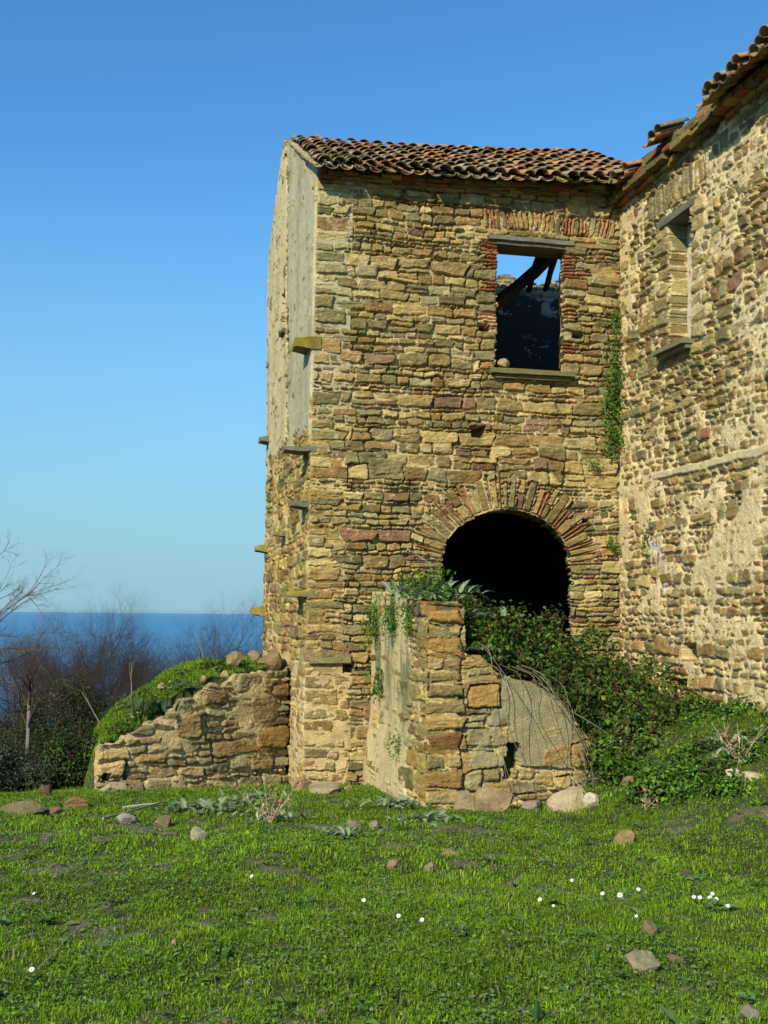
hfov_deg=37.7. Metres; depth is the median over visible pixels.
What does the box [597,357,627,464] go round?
creeper
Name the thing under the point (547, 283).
roof beam
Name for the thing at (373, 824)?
rock
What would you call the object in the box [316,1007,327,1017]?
rock
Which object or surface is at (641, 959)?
rock
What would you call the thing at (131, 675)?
dead stalk
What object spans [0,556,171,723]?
bare shrub
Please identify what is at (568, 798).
rock
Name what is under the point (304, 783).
rock
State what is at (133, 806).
stick
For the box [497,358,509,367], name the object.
rock
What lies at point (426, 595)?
thistle
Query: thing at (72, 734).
bramble bush
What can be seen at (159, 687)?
rock
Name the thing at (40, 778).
bramble bush
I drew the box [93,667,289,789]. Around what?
ruined wall
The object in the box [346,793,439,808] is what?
thistle
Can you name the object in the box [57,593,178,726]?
bare shrub
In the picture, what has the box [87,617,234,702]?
bare shrub
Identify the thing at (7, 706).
bare shrub
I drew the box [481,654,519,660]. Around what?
thistle
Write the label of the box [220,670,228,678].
rock
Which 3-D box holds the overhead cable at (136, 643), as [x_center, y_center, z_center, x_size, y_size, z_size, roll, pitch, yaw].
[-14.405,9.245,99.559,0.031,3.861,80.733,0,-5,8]
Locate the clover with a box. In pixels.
[0,688,767,1023]
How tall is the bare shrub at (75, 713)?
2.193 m
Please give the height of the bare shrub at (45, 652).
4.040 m
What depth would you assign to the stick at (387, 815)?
10.63 m
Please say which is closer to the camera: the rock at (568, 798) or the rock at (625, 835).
the rock at (625, 835)
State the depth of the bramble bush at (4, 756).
14.58 m
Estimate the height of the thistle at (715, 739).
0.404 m
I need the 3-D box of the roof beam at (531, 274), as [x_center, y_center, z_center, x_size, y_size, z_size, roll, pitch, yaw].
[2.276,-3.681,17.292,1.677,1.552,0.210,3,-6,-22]
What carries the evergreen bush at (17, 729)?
on the ground at (680, 826)
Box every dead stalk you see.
[63,684,98,721]
[129,655,136,694]
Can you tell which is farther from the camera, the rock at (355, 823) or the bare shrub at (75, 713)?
the bare shrub at (75, 713)
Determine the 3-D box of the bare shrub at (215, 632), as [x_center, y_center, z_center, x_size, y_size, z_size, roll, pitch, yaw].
[-3.162,3.558,24.461,5.272,4.208,4.323,1,-5,0]
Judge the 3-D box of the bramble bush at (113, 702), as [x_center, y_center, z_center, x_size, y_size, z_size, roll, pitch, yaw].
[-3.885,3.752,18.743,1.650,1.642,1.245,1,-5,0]
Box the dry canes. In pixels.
[474,641,666,808]
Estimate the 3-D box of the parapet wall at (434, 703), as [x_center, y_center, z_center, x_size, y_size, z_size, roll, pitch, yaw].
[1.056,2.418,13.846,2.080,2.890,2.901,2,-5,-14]
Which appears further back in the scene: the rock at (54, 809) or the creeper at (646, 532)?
the creeper at (646, 532)
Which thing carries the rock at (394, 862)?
on the ground at (680, 826)
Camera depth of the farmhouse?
15.50 m
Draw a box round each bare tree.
[0,531,102,705]
[0,635,67,753]
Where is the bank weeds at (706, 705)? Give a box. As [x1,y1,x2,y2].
[588,693,767,804]
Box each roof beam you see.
[495,258,555,311]
[526,257,539,292]
[543,259,557,291]
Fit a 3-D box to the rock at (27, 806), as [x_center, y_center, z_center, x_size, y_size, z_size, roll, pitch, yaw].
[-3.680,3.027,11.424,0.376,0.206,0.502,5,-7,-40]
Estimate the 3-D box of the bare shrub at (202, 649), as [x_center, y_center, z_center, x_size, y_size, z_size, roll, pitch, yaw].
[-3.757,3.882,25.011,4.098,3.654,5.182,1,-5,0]
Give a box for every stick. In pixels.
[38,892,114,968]
[102,800,170,819]
[122,802,164,808]
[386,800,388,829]
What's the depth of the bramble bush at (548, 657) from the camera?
13.57 m
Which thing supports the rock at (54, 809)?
on the ground at (680, 826)
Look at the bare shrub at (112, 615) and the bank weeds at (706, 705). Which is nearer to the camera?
the bank weeds at (706, 705)
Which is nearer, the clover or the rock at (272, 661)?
the clover
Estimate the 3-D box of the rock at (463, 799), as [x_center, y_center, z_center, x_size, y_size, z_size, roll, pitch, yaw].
[0.891,3.157,12.167,0.315,0.296,0.219,1,-5,0]
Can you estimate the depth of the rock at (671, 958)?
5.76 m
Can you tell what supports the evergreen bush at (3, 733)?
on the ground at (680, 826)
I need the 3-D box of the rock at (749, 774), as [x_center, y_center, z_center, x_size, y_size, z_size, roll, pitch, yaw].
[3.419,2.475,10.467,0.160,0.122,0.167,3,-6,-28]
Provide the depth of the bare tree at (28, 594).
16.77 m
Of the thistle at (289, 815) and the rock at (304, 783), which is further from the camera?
the rock at (304, 783)
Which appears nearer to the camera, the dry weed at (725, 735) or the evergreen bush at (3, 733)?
the dry weed at (725, 735)
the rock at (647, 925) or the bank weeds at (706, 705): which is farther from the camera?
the bank weeds at (706, 705)
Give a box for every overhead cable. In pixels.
[20,623,260,655]
[21,616,236,648]
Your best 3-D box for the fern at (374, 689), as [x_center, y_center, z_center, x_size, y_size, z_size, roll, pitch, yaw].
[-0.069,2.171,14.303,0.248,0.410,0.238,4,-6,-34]
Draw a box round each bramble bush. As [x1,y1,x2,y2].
[0,729,87,788]
[0,737,82,791]
[0,743,46,792]
[29,717,100,790]
[99,688,129,719]
[454,587,708,787]
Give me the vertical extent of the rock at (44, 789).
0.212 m
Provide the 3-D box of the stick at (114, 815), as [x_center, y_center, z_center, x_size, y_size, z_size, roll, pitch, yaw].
[-2.493,3.014,11.425,0.033,0.096,1.570,-1,-5,13]
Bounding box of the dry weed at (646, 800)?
[640,782,662,808]
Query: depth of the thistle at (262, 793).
12.86 m
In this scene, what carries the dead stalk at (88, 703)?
on the ground at (680, 826)
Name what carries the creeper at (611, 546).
attached to the farmhouse
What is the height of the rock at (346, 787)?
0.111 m
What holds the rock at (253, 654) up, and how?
on the ruined wall at (232, 729)
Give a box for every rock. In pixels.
[0,799,45,815]
[37,784,51,795]
[46,806,63,814]
[51,873,58,879]
[63,796,88,809]
[100,782,125,792]
[116,813,136,823]
[154,815,171,827]
[157,683,164,689]
[190,826,206,839]
[201,675,206,682]
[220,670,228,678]
[226,651,244,668]
[248,650,260,663]
[257,651,282,670]
[281,651,290,670]
[291,777,312,790]
[308,781,341,794]
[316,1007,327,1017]
[343,785,351,790]
[346,819,360,827]
[369,820,379,829]
[387,858,402,868]
[423,862,437,870]
[442,848,457,855]
[453,790,473,809]
[473,785,512,811]
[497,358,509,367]
[521,800,541,810]
[546,786,583,813]
[582,792,599,806]
[613,829,634,844]
[621,776,633,786]
[624,950,659,973]
[642,919,657,935]
[667,954,683,964]
[725,768,739,777]
[738,1004,760,1020]
[741,771,761,782]
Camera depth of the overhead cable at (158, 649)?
80.75 m
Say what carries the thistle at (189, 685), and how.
on the ground at (680, 826)
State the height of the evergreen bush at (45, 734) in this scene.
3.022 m
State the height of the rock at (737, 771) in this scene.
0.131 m
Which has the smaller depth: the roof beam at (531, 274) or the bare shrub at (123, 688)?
the roof beam at (531, 274)
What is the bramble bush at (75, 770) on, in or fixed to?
on the ground at (680, 826)
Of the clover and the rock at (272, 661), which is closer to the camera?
the clover
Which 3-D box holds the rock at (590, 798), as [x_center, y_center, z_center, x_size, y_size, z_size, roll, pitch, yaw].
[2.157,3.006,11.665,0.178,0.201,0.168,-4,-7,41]
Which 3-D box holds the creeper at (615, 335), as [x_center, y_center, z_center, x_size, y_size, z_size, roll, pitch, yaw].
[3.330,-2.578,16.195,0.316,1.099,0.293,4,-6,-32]
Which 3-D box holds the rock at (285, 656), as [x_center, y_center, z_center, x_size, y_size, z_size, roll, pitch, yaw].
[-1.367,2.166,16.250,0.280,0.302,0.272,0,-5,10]
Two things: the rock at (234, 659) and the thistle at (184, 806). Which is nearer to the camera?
the thistle at (184, 806)
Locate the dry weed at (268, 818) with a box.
[233,780,298,823]
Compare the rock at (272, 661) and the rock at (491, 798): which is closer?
the rock at (491, 798)
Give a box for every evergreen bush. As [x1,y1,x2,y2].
[0,697,115,755]
[0,698,76,749]
[3,710,106,756]
[9,666,110,746]
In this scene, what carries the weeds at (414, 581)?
on the parapet wall at (434, 703)
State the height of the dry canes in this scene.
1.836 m
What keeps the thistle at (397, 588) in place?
on the parapet wall at (434, 703)
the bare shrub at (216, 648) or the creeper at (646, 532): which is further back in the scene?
the bare shrub at (216, 648)
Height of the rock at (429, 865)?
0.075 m
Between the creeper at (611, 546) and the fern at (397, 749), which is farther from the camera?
the creeper at (611, 546)
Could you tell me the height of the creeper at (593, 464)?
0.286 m
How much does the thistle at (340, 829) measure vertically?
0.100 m
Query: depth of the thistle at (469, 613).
13.40 m
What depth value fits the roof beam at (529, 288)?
19.52 m
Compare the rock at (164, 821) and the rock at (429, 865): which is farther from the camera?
the rock at (164, 821)
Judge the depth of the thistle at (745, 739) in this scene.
11.13 m
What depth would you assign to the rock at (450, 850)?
8.96 m
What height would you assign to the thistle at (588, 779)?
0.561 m
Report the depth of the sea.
7349.10 m
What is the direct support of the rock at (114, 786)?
on the ground at (680, 826)
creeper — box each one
[582,455,604,473]
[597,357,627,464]
[601,297,622,365]
[605,536,625,555]
[637,518,653,550]
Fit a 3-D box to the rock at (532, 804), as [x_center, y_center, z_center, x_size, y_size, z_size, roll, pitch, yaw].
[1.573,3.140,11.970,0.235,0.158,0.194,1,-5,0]
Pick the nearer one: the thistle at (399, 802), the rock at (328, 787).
the thistle at (399, 802)
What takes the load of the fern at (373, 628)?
attached to the parapet wall at (434, 703)
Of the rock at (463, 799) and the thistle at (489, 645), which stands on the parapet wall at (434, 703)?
the thistle at (489, 645)
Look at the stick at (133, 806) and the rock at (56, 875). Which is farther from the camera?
the stick at (133, 806)
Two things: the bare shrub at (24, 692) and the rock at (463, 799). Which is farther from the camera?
the bare shrub at (24, 692)
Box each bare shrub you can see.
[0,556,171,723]
[0,610,89,738]
[0,626,119,745]
[0,630,85,743]
[0,655,110,748]
[18,603,176,720]
[47,689,114,736]
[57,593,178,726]
[70,643,167,720]
[81,627,234,721]
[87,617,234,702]
[149,616,261,674]
[150,585,262,671]
[151,576,263,668]
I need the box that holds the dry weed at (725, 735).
[711,717,767,761]
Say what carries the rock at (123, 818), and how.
on the ground at (680, 826)
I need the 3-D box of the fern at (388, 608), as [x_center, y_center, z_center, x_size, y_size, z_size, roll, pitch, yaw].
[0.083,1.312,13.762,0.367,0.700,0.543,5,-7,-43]
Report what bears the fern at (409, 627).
attached to the parapet wall at (434, 703)
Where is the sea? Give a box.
[0,612,262,725]
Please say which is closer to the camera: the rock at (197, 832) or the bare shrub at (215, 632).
the rock at (197, 832)
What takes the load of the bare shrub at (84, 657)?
on the ground at (680, 826)
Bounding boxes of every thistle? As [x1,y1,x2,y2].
[106,695,193,711]
[150,796,252,815]
[154,683,218,688]
[209,794,259,806]
[217,788,292,798]
[240,807,336,820]
[298,824,383,838]
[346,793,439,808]
[353,579,493,593]
[383,808,489,826]
[386,589,489,600]
[417,642,499,650]
[464,606,523,618]
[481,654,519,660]
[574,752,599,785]
[664,727,766,781]
[672,727,742,764]
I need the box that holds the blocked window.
[652,196,697,360]
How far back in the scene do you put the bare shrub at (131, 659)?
25.17 m
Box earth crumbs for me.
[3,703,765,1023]
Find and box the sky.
[0,0,767,613]
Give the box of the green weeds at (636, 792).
[577,746,760,805]
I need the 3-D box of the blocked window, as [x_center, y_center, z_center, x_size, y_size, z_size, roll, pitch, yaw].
[3.906,-2.981,14.592,0.537,1.919,0.980,2,-5,-13]
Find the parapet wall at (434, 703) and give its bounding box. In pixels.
[362,592,595,808]
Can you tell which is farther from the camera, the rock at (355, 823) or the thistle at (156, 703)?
the thistle at (156, 703)
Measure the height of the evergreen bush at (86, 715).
3.629 m
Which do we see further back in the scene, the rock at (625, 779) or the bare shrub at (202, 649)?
the bare shrub at (202, 649)
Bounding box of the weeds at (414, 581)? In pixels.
[380,564,498,652]
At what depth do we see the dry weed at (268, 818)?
10.69 m
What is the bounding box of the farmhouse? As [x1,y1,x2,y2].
[249,24,767,784]
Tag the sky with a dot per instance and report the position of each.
(142, 141)
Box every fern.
[359,591,379,648]
[365,667,383,698]
[371,591,396,646]
[385,727,402,764]
[395,597,413,642]
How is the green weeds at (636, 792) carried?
on the ground at (680, 826)
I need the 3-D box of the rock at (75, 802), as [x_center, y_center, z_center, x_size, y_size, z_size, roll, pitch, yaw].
[-3.274,3.110,11.963,0.254,0.176,0.234,2,-5,-20]
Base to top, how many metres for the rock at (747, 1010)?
0.082 m
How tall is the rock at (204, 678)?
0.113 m
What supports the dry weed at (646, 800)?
on the ground at (680, 826)
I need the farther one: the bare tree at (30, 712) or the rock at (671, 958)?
the bare tree at (30, 712)
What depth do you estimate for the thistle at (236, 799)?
12.21 m
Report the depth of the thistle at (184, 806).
11.50 m
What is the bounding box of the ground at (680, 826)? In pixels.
[0,664,767,1023]
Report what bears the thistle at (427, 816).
on the ground at (680, 826)

